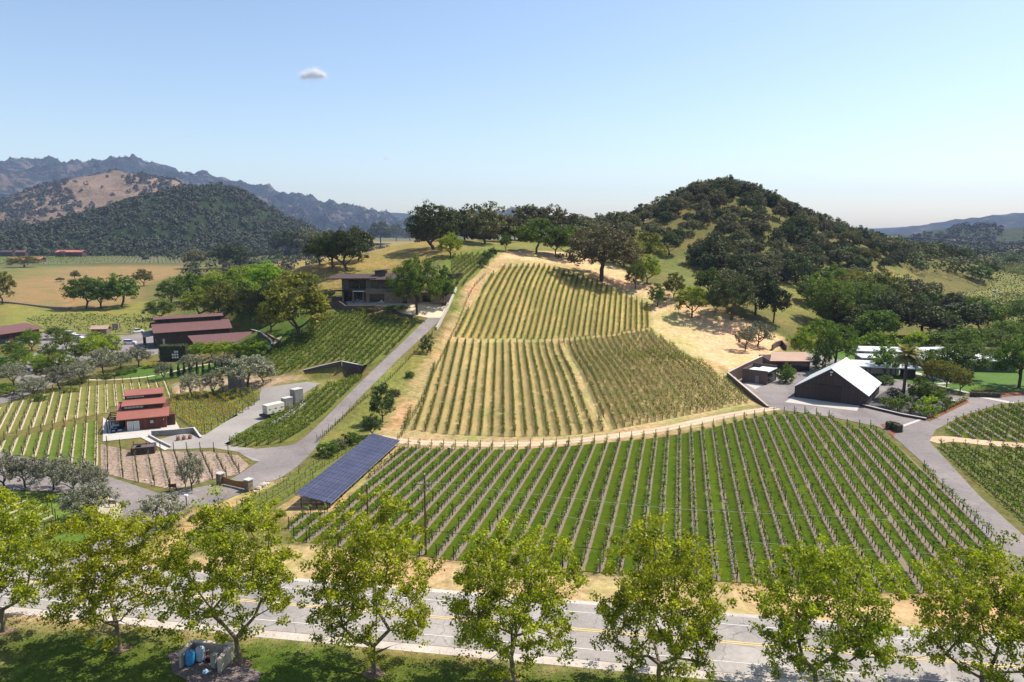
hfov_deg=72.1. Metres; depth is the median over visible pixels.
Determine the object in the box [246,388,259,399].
vine row
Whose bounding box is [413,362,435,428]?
vine row
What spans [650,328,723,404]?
vine row
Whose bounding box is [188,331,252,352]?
winery annex
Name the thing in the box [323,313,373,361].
vine row
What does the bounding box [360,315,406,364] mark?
vine row
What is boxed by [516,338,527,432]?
vine row
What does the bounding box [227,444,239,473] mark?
vine row
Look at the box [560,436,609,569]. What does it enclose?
vine row
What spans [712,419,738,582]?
vine row
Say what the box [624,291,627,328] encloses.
vine row
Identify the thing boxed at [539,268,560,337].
vine row
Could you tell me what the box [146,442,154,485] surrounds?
vine row
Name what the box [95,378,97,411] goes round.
vine row
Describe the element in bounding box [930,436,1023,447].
dirt track
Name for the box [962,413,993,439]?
vine row
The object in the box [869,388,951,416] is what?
garden gravel
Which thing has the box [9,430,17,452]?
vine row
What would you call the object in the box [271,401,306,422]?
concrete strip
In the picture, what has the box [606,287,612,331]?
vine row
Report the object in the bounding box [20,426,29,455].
vine row
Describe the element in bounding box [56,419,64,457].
vine row
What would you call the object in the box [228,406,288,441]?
vine row
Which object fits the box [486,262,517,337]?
vine row
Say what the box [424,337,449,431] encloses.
vine row
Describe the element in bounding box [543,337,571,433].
vine row
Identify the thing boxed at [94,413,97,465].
vine row
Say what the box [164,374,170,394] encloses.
vine row
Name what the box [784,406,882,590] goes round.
vine row
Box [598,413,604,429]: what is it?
vine row
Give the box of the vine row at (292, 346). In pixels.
[273,311,330,363]
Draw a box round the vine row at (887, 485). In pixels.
[828,410,960,584]
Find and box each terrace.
[103,418,178,449]
[346,300,409,306]
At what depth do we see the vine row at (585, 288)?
270.27 m
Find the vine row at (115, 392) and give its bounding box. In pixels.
[113,380,117,405]
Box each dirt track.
[383,407,778,446]
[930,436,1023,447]
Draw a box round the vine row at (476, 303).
[462,270,493,335]
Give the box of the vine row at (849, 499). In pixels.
[794,406,902,588]
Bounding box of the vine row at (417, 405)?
[397,273,485,438]
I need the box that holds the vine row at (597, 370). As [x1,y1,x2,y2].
[579,336,625,425]
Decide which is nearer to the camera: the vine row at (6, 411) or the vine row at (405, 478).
the vine row at (405, 478)
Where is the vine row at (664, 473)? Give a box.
[656,429,669,560]
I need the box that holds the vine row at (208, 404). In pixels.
[188,388,231,418]
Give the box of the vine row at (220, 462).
[213,442,226,476]
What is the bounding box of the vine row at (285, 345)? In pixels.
[264,322,311,359]
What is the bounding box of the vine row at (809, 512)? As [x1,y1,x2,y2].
[763,408,838,581]
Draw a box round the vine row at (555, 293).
[545,268,564,337]
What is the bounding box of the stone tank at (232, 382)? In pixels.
[228,370,244,388]
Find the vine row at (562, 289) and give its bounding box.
[552,270,569,338]
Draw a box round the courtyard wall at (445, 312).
[436,287,456,329]
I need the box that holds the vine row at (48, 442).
[44,421,52,455]
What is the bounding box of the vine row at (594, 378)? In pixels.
[574,336,617,427]
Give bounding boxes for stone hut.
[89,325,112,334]
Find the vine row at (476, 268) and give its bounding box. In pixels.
[463,256,490,282]
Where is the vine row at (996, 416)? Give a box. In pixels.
[983,406,1023,435]
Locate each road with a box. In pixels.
[0,350,153,403]
[0,559,1023,681]
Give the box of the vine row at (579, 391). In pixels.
[558,339,593,432]
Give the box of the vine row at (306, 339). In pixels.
[267,310,336,376]
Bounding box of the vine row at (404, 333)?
[385,318,417,352]
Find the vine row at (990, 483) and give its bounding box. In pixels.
[938,439,1023,514]
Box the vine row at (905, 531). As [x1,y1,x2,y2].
[816,407,943,584]
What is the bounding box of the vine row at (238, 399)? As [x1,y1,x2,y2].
[221,387,248,407]
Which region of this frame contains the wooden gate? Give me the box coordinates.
[222,476,243,487]
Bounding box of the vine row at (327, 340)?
[300,310,360,368]
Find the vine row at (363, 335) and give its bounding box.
[339,314,383,359]
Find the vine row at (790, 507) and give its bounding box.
[753,410,820,573]
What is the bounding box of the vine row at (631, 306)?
[629,295,632,326]
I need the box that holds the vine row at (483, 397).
[478,339,489,435]
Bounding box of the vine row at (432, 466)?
[353,440,456,542]
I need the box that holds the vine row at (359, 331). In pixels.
[333,313,379,359]
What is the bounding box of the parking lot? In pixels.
[14,333,159,384]
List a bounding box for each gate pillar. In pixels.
[215,471,224,484]
[243,477,253,491]
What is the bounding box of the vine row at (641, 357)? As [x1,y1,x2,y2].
[621,331,684,412]
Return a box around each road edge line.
[2,596,952,681]
[53,568,1023,648]
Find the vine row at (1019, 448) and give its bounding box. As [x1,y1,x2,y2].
[1012,442,1023,453]
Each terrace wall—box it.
[148,434,171,447]
[323,301,412,317]
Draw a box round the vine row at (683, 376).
[640,326,710,409]
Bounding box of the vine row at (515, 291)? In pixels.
[500,263,529,335]
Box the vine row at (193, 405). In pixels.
[171,388,218,425]
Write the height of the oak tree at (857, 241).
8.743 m
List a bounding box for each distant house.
[0,250,15,255]
[15,250,28,255]
[36,257,46,261]
[56,250,87,256]
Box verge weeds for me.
[5,608,767,681]
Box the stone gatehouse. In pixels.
[419,290,444,302]
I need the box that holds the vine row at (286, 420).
[242,378,343,446]
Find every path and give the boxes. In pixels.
[89,337,280,379]
[916,372,953,384]
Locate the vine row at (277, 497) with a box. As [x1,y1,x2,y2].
[201,471,313,543]
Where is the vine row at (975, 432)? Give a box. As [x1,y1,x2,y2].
[953,416,980,437]
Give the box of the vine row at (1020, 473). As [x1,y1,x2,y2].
[977,443,1023,480]
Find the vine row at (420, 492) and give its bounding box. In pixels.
[371,440,468,541]
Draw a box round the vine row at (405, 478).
[337,439,443,544]
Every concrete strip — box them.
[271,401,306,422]
[903,419,920,426]
[938,385,968,393]
[979,397,1013,402]
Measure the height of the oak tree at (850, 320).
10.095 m
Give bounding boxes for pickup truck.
[129,328,143,332]
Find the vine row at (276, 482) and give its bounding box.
[183,437,346,540]
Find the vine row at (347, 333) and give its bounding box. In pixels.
[315,312,367,362]
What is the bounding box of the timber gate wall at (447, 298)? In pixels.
[444,284,450,305]
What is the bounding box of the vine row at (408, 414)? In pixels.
[402,405,412,427]
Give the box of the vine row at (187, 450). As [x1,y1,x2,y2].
[186,443,199,483]
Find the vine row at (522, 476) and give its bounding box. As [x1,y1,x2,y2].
[469,438,543,561]
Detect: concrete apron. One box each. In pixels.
[745,383,763,388]
[786,396,858,410]
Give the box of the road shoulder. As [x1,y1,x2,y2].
[0,555,995,681]
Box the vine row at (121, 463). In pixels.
[118,439,123,477]
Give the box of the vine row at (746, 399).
[723,375,748,400]
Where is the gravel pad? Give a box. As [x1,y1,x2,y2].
[168,649,261,681]
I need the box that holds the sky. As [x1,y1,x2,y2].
[0,0,1023,227]
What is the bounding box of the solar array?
[295,433,399,507]
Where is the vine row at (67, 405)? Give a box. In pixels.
[64,382,71,420]
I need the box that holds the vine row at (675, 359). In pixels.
[645,328,717,408]
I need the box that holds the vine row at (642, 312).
[641,299,643,326]
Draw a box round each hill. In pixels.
[0,170,184,222]
[0,186,389,255]
[874,213,1023,234]
[895,225,1023,245]
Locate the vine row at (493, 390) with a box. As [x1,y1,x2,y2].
[489,338,496,432]
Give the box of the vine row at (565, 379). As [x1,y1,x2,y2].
[550,336,583,433]
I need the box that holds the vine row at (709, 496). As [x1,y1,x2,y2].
[700,421,719,580]
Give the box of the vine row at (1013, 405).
[1008,402,1023,413]
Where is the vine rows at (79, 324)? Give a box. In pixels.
[28,312,160,332]
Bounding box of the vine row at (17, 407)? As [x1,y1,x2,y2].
[6,392,23,432]
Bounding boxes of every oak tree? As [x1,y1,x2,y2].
[59,274,102,307]
[70,270,79,279]
[93,273,140,306]
[171,271,208,295]
[180,249,207,263]
[189,261,201,267]
[206,241,250,267]
[222,261,232,267]
[224,278,255,301]
[233,258,245,264]
[249,251,258,257]
[266,228,305,257]
[289,227,320,255]
[302,235,323,264]
[308,229,349,268]
[322,225,369,271]
[344,225,375,260]
[367,222,395,242]
[385,223,405,240]
[385,254,444,314]
[402,199,463,249]
[402,232,410,239]
[409,231,430,241]
[413,213,437,240]
[446,203,478,240]
[456,223,471,234]
[465,201,507,243]
[487,214,522,235]
[497,206,523,221]
[510,217,559,253]
[511,204,549,225]
[527,203,566,228]
[541,212,581,232]
[551,225,585,253]
[554,223,644,281]
[563,216,599,236]
[594,220,609,226]
[597,217,612,225]
[611,237,644,266]
[615,219,634,229]
[628,215,641,229]
[632,207,644,213]
[633,232,671,261]
[635,210,653,223]
[641,224,666,237]
[645,221,660,226]
[657,203,678,213]
[658,210,674,221]
[659,197,674,207]
[659,232,682,254]
[667,226,685,239]
[668,196,688,214]
[680,192,693,204]
[681,212,695,220]
[683,217,701,231]
[684,183,698,193]
[688,179,704,185]
[691,266,723,292]
[692,182,712,196]
[693,192,706,205]
[701,197,714,204]
[706,271,759,319]
[707,188,725,196]
[709,192,729,207]
[710,268,745,288]
[712,250,733,267]
[721,180,742,190]
[723,203,742,213]
[725,221,746,233]
[729,229,751,240]
[730,268,780,314]
[736,194,755,209]
[739,210,753,220]
[740,192,754,197]
[741,218,761,233]
[744,242,764,254]
[748,209,771,220]
[748,252,764,263]
[752,221,771,235]
[755,282,792,322]
[757,267,781,283]
[761,191,773,204]
[771,206,788,219]
[771,265,787,275]
[775,199,793,210]
[788,202,802,214]
[791,257,813,274]
[793,213,811,221]
[794,244,811,253]
[794,278,820,297]
[796,238,813,246]
[800,273,855,324]
[802,270,835,285]
[809,298,857,327]
[812,253,828,264]
[813,320,860,362]
[817,240,832,250]
[818,264,848,280]
[822,220,834,227]
[823,230,837,239]
[824,219,838,225]
[826,239,848,250]
[827,248,849,265]
[830,227,841,233]
[831,223,848,234]
[832,303,866,322]
[835,316,871,332]
[837,272,863,281]
[837,304,885,335]
[839,228,857,243]
[839,276,895,307]
[840,225,861,242]
[842,264,867,275]
[846,268,863,276]
[849,245,862,254]
[851,236,868,247]
[853,309,906,333]
[857,247,881,262]
[857,268,909,294]
[865,287,931,337]
[866,237,884,247]
[877,257,895,268]
[880,240,902,253]
[895,273,945,299]
[899,248,910,255]
[899,300,959,336]
[900,241,911,249]
[914,286,946,304]
[924,315,964,332]
[928,340,993,371]
[936,308,961,327]
[938,243,958,257]
[938,291,977,310]
[940,300,995,326]
[950,248,973,262]
[956,297,1009,329]
[966,264,993,280]
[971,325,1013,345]
[980,261,1001,272]
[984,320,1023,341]
[987,302,1008,327]
[988,333,1023,387]
[1004,299,1023,318]
[1006,256,1020,263]
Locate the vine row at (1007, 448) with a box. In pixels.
[1001,441,1023,462]
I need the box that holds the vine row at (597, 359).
[584,336,633,425]
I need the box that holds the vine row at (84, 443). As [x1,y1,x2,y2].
[81,414,87,461]
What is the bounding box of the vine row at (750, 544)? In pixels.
[722,419,759,581]
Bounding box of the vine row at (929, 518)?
[845,419,976,575]
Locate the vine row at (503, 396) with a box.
[501,340,505,432]
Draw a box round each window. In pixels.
[124,405,143,408]
[126,395,143,398]
[344,292,355,300]
[349,280,358,288]
[357,292,365,299]
[359,280,365,288]
[371,281,378,286]
[767,370,775,383]
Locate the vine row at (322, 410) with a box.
[278,374,362,442]
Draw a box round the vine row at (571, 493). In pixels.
[543,434,595,567]
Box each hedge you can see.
[885,421,894,429]
[893,423,903,432]
[926,396,967,417]
[968,391,1001,397]
[970,387,995,391]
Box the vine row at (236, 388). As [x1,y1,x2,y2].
[233,386,254,404]
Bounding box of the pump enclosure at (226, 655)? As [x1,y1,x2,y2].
[177,639,234,672]
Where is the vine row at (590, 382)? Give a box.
[568,336,604,417]
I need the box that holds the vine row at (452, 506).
[419,440,505,555]
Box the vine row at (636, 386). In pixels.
[600,332,656,421]
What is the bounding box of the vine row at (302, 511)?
[287,500,310,529]
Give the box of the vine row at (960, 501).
[922,460,1004,546]
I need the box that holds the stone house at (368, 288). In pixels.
[326,269,430,303]
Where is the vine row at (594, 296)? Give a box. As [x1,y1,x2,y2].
[589,279,597,334]
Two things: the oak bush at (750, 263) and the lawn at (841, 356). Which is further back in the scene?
the oak bush at (750, 263)
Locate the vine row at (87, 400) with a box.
[85,379,89,416]
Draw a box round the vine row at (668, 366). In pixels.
[636,327,704,408]
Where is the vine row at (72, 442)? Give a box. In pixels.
[68,416,75,463]
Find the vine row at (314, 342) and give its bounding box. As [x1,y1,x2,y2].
[280,310,349,372]
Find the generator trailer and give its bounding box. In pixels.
[259,401,284,417]
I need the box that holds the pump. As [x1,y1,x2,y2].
[204,650,209,662]
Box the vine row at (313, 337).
[274,310,343,370]
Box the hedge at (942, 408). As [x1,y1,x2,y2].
[926,396,967,417]
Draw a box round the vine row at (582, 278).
[571,273,583,333]
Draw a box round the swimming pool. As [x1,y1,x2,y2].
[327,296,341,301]
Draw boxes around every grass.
[0,256,181,264]
[0,381,172,434]
[0,421,98,466]
[0,500,56,543]
[0,619,644,681]
[26,314,157,334]
[170,391,258,434]
[182,444,357,550]
[225,377,361,446]
[261,313,421,376]
[287,414,999,593]
[451,254,492,294]
[934,446,1023,522]
[935,263,1023,324]
[945,407,1023,440]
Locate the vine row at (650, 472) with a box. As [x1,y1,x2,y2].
[637,431,656,569]
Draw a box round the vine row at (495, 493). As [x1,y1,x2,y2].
[453,439,531,559]
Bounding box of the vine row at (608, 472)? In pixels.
[579,432,620,569]
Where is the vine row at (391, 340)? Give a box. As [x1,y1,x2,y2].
[369,319,411,363]
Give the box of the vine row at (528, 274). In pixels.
[507,262,534,336]
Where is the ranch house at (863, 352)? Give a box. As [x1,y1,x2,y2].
[850,346,1012,370]
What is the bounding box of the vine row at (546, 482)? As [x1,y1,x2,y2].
[507,439,570,561]
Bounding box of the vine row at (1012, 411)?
[999,402,1023,421]
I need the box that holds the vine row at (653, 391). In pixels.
[610,332,670,415]
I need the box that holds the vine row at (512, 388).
[509,339,515,436]
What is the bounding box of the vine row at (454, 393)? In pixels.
[445,337,466,430]
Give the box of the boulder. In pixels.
[259,482,266,487]
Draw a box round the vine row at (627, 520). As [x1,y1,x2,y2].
[618,432,644,572]
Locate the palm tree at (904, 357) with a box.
[891,343,924,397]
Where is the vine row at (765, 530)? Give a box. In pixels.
[732,414,780,579]
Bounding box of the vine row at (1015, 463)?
[987,440,1023,470]
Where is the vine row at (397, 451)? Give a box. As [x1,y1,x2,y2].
[368,438,409,475]
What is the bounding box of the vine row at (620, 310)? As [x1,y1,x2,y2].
[618,291,622,330]
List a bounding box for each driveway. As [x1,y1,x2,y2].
[0,453,236,562]
[194,316,441,507]
[238,428,324,480]
[735,353,1023,573]
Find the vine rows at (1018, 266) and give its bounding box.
[936,262,1023,325]
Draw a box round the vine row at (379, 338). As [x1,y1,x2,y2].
[355,315,402,362]
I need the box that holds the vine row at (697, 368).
[660,334,726,402]
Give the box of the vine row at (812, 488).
[773,410,862,590]
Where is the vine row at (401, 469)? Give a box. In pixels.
[320,439,432,544]
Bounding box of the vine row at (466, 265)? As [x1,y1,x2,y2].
[451,252,482,280]
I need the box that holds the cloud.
[298,65,328,85]
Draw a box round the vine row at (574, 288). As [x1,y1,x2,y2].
[564,274,578,335]
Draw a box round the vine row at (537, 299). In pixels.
[526,265,549,338]
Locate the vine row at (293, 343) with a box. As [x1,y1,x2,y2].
[269,314,324,361]
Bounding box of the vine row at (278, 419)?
[235,386,318,445]
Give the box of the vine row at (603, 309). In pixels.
[601,283,607,331]
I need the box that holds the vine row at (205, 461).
[199,442,212,479]
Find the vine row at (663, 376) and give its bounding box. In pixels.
[625,330,690,414]
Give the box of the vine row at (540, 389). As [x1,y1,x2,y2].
[529,338,550,435]
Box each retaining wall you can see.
[151,427,201,437]
[250,329,272,347]
[727,372,768,407]
[728,356,762,379]
[771,340,786,350]
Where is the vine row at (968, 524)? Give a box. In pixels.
[870,420,998,555]
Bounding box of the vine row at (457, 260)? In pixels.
[451,252,467,265]
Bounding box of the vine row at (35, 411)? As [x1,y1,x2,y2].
[30,390,43,427]
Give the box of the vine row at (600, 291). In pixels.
[594,281,602,332]
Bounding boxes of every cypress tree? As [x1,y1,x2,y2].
[169,365,173,377]
[176,364,180,375]
[182,363,186,374]
[188,362,191,374]
[195,361,199,374]
[201,362,205,374]
[208,361,211,372]
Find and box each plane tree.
[0,485,64,632]
[23,499,196,651]
[145,484,314,664]
[299,483,447,673]
[434,513,590,681]
[589,512,740,681]
[737,534,924,681]
[889,530,1023,681]
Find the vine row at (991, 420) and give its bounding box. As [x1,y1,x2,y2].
[975,409,1020,439]
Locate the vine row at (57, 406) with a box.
[54,386,62,422]
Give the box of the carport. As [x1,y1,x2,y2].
[851,359,921,378]
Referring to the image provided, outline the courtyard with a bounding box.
[382,302,447,317]
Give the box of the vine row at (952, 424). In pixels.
[947,419,963,436]
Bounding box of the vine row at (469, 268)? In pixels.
[454,257,482,288]
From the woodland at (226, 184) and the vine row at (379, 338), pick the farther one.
the woodland at (226, 184)
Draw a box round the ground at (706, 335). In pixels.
[0,191,1023,681]
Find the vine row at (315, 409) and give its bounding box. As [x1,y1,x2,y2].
[266,375,357,444]
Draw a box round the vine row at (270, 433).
[256,371,358,443]
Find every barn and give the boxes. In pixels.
[141,313,231,348]
[793,357,880,405]
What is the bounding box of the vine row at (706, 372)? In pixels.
[669,341,735,402]
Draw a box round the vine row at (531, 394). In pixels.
[522,339,538,433]
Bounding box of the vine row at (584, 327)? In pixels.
[582,279,592,334]
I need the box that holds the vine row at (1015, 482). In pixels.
[963,439,1023,491]
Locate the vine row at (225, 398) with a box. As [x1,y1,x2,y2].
[211,389,243,410]
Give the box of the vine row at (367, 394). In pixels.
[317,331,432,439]
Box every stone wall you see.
[112,323,118,329]
[447,273,461,278]
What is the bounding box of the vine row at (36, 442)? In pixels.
[33,424,42,456]
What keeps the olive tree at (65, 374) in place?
on the ground at (706, 335)
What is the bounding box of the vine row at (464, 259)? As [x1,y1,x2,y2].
[451,252,473,268]
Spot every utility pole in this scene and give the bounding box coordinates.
[366,483,368,524]
[418,473,430,554]
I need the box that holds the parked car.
[123,339,136,343]
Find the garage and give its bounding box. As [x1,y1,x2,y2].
[742,362,776,384]
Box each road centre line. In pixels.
[0,578,1020,666]
[29,582,1017,667]
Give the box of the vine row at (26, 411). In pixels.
[17,388,33,429]
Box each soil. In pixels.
[0,627,16,634]
[100,444,249,488]
[110,644,132,652]
[234,658,252,666]
[362,666,384,679]
[401,341,603,436]
[455,266,650,338]
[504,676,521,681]
[563,330,751,429]
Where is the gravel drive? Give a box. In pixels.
[160,382,318,460]
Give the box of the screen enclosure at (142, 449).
[130,442,156,455]
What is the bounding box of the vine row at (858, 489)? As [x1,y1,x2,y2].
[804,408,924,592]
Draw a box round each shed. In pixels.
[0,323,42,344]
[759,352,812,370]
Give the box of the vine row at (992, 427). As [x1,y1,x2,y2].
[968,411,1006,437]
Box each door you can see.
[0,336,8,344]
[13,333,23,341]
[127,421,132,430]
[133,421,139,429]
[169,416,173,424]
[349,366,359,376]
[755,376,758,383]
[813,383,849,402]
[827,376,834,382]
[851,396,857,404]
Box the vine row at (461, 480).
[401,442,493,551]
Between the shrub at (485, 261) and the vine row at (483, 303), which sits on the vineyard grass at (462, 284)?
the shrub at (485, 261)
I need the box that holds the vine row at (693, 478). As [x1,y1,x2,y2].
[688,426,699,574]
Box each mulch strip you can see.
[881,424,895,436]
[927,399,968,420]
[1000,391,1023,396]
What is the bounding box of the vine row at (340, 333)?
[306,310,365,363]
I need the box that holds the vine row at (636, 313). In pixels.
[635,296,637,326]
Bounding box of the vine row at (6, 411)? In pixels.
[0,395,11,424]
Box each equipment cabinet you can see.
[281,396,292,408]
[290,387,302,403]
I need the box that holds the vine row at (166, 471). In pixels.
[159,442,170,488]
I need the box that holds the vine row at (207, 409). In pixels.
[180,388,224,421]
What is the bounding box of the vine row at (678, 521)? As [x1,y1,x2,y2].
[675,426,681,560]
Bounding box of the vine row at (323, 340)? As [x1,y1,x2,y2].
[289,309,354,370]
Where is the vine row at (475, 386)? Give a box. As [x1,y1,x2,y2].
[467,338,481,433]
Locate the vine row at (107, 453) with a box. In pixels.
[105,436,108,470]
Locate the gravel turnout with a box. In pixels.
[97,497,122,518]
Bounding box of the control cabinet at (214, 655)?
[210,651,219,668]
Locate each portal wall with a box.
[300,361,341,371]
[342,361,363,376]
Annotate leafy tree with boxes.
[0,271,17,303]
[0,340,28,355]
[0,354,18,374]
[5,256,41,266]
[9,348,33,364]
[15,328,42,350]
[22,353,47,366]
[31,359,57,376]
[35,342,64,356]
[42,326,70,337]
[45,351,73,371]
[50,331,80,348]
[63,343,86,357]
[76,335,110,356]
[83,276,119,308]
[84,331,102,339]
[93,333,123,351]
[131,268,153,285]
[141,298,176,315]
[154,276,190,301]
[172,286,213,313]
[188,341,205,357]
[196,268,231,292]
[202,279,241,317]
[202,341,217,356]
[211,340,231,355]
[223,264,266,288]
[224,343,243,357]
[234,288,263,320]
[236,337,269,355]
[240,277,258,287]
[247,259,284,283]
[252,298,286,332]
[252,338,271,355]
[257,281,284,299]
[258,270,331,339]
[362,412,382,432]
[367,382,396,422]
[433,265,458,305]
[437,231,463,256]
[498,231,511,250]
[543,224,566,254]
[624,259,646,288]
[634,253,661,283]
[647,283,666,306]
[662,272,685,297]
[674,286,710,317]
[705,293,725,311]
[732,322,758,350]
[744,321,775,345]
[785,325,816,351]
[806,318,830,345]
[867,344,899,374]
[914,348,947,371]
[922,359,947,383]
[928,329,964,347]
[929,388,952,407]
[934,361,961,386]
[943,324,994,349]
[949,367,974,391]
[984,347,1009,355]
[1015,315,1023,330]
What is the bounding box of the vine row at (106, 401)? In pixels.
[105,377,107,409]
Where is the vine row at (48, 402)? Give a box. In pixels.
[42,384,52,425]
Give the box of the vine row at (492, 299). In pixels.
[478,263,511,337]
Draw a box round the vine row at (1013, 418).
[993,405,1023,427]
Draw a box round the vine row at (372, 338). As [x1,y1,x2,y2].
[349,315,394,359]
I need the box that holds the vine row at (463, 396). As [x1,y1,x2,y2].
[456,338,473,433]
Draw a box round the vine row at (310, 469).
[193,445,351,545]
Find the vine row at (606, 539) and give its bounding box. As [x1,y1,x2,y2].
[597,431,632,572]
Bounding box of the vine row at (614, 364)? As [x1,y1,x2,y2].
[595,333,648,419]
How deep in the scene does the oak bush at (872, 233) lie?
515.78 m
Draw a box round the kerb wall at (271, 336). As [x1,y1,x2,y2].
[257,330,281,344]
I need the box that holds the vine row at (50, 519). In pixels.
[41,509,55,526]
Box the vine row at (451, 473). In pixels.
[385,440,480,549]
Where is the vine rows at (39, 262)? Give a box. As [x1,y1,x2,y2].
[0,255,182,264]
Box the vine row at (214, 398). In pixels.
[200,388,236,415]
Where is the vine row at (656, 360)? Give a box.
[630,329,697,411]
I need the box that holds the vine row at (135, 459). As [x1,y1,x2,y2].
[133,441,139,481]
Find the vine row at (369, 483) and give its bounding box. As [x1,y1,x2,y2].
[305,438,419,542]
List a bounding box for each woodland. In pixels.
[0,169,181,223]
[0,181,328,254]
[2,154,454,235]
[52,244,389,259]
[180,253,342,275]
[883,234,1023,281]
[908,238,1023,257]
[910,221,1023,241]
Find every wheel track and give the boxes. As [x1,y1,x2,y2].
[382,407,774,443]
[401,408,778,445]
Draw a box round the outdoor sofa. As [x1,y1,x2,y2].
[113,426,122,430]
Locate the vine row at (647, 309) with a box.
[646,302,648,325]
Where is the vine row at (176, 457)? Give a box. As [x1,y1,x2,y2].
[173,442,185,487]
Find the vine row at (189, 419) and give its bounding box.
[169,402,205,430]
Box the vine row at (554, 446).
[487,438,556,561]
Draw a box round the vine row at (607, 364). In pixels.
[589,336,641,423]
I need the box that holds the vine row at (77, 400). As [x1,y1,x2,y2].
[75,382,80,418]
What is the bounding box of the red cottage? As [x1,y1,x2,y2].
[106,387,175,432]
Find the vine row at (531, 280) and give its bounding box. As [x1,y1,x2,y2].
[514,263,540,334]
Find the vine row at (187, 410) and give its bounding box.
[169,395,211,429]
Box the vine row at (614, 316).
[612,289,617,331]
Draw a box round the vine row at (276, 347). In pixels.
[258,332,295,362]
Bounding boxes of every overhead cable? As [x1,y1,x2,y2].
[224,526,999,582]
[434,488,943,554]
[435,482,1017,526]
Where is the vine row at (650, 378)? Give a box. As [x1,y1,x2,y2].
[615,332,677,414]
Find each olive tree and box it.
[0,362,27,384]
[0,449,24,487]
[0,456,44,487]
[14,375,48,393]
[26,453,78,489]
[38,362,79,389]
[43,456,93,493]
[54,481,119,519]
[68,357,96,382]
[77,465,109,494]
[87,346,117,373]
[106,351,132,369]
[123,345,154,366]
[125,491,191,526]
[151,361,174,378]
[174,451,204,489]
[175,354,206,369]
[178,371,201,395]
[200,369,224,394]
[207,353,233,366]
[215,354,279,387]
[246,356,274,382]
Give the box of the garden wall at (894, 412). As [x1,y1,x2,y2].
[862,404,926,420]
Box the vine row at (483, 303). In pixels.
[470,264,504,336]
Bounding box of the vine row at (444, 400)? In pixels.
[433,337,458,431]
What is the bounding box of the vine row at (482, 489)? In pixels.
[434,440,518,555]
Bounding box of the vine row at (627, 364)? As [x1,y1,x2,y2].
[605,333,663,416]
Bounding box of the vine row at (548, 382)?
[536,338,560,434]
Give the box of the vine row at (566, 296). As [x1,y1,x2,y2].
[559,271,574,334]
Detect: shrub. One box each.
[0,383,11,389]
[0,386,21,394]
[28,394,49,400]
[62,387,77,392]
[67,378,86,383]
[97,373,114,378]
[114,369,129,375]
[124,366,137,371]
[142,362,157,367]
[419,335,433,353]
[476,257,488,266]
[481,250,492,258]
[487,248,496,255]
[809,343,833,369]
[879,397,898,406]
[885,387,902,398]
[888,398,905,410]
[896,393,912,403]
[904,401,923,413]
[912,396,940,416]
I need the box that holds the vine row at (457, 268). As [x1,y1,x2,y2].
[451,251,478,273]
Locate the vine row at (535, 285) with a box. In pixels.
[521,264,544,337]
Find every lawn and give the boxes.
[111,360,259,379]
[807,349,854,359]
[893,369,1023,391]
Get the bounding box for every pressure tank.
[185,649,194,665]
[195,645,205,661]
[202,668,208,675]
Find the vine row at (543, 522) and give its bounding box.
[525,435,582,562]
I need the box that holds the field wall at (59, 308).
[0,301,70,309]
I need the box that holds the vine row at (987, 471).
[951,439,1023,502]
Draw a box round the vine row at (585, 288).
[576,278,587,332]
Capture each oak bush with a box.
[316,440,340,457]
[317,289,335,294]
[330,438,346,450]
[340,432,363,443]
[383,305,410,310]
[392,389,400,395]
[405,371,414,377]
[469,227,497,238]
[481,230,502,239]
[517,218,536,240]
[595,213,612,229]
[603,212,615,227]
[611,211,631,224]
[622,225,637,237]
[634,203,654,217]
[638,224,656,240]
[649,205,659,216]
[651,196,666,205]
[660,193,678,201]
[669,189,683,201]
[679,187,696,195]
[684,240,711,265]
[694,207,715,222]
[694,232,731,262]
[695,199,712,213]
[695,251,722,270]
[704,182,719,195]
[712,207,725,217]
[713,177,728,187]
[714,217,728,231]
[715,174,731,183]
[719,208,739,225]
[722,180,739,198]
[723,254,748,272]
[725,252,767,270]
[731,182,747,193]
[732,248,750,255]
[736,238,753,251]
[737,181,755,193]
[748,183,762,191]
[751,204,766,214]
[752,191,766,206]
[752,238,766,250]
[756,189,774,201]
[759,246,783,263]
[759,251,784,267]
[764,189,779,206]
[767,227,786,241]
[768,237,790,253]
[770,195,789,207]
[775,362,796,382]
[776,249,796,260]
[776,261,793,277]
[777,252,818,282]
[779,223,797,237]
[779,248,796,261]
[782,219,795,228]
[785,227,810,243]
[788,214,806,227]
[791,252,819,264]
[792,209,805,216]
[798,224,816,238]
[799,217,818,232]
[809,233,826,246]
[809,244,825,255]
[811,211,828,224]
[813,255,824,271]
[818,222,831,231]
[825,245,852,263]
[827,217,846,230]
[846,253,860,266]
[847,255,874,272]
[848,336,882,345]
[857,227,871,241]
[863,331,906,347]
[869,231,879,236]
[871,240,889,255]
[874,231,885,236]
[876,374,896,384]
[884,252,900,262]
[890,248,907,263]
[902,330,935,348]
[907,375,931,398]
[908,247,928,263]
[921,244,935,255]
[921,385,939,400]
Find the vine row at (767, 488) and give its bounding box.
[743,412,799,578]
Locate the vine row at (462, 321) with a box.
[455,308,468,334]
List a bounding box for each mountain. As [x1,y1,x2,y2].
[0,154,470,238]
[0,167,53,199]
[391,213,901,232]
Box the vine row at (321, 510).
[293,500,327,535]
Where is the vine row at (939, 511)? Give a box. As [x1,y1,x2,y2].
[859,420,980,554]
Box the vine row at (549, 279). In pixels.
[533,265,555,336]
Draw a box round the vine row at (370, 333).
[345,316,388,358]
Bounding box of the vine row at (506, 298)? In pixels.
[493,262,523,338]
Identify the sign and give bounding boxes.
[168,483,176,490]
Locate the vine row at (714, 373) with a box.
[698,358,742,400]

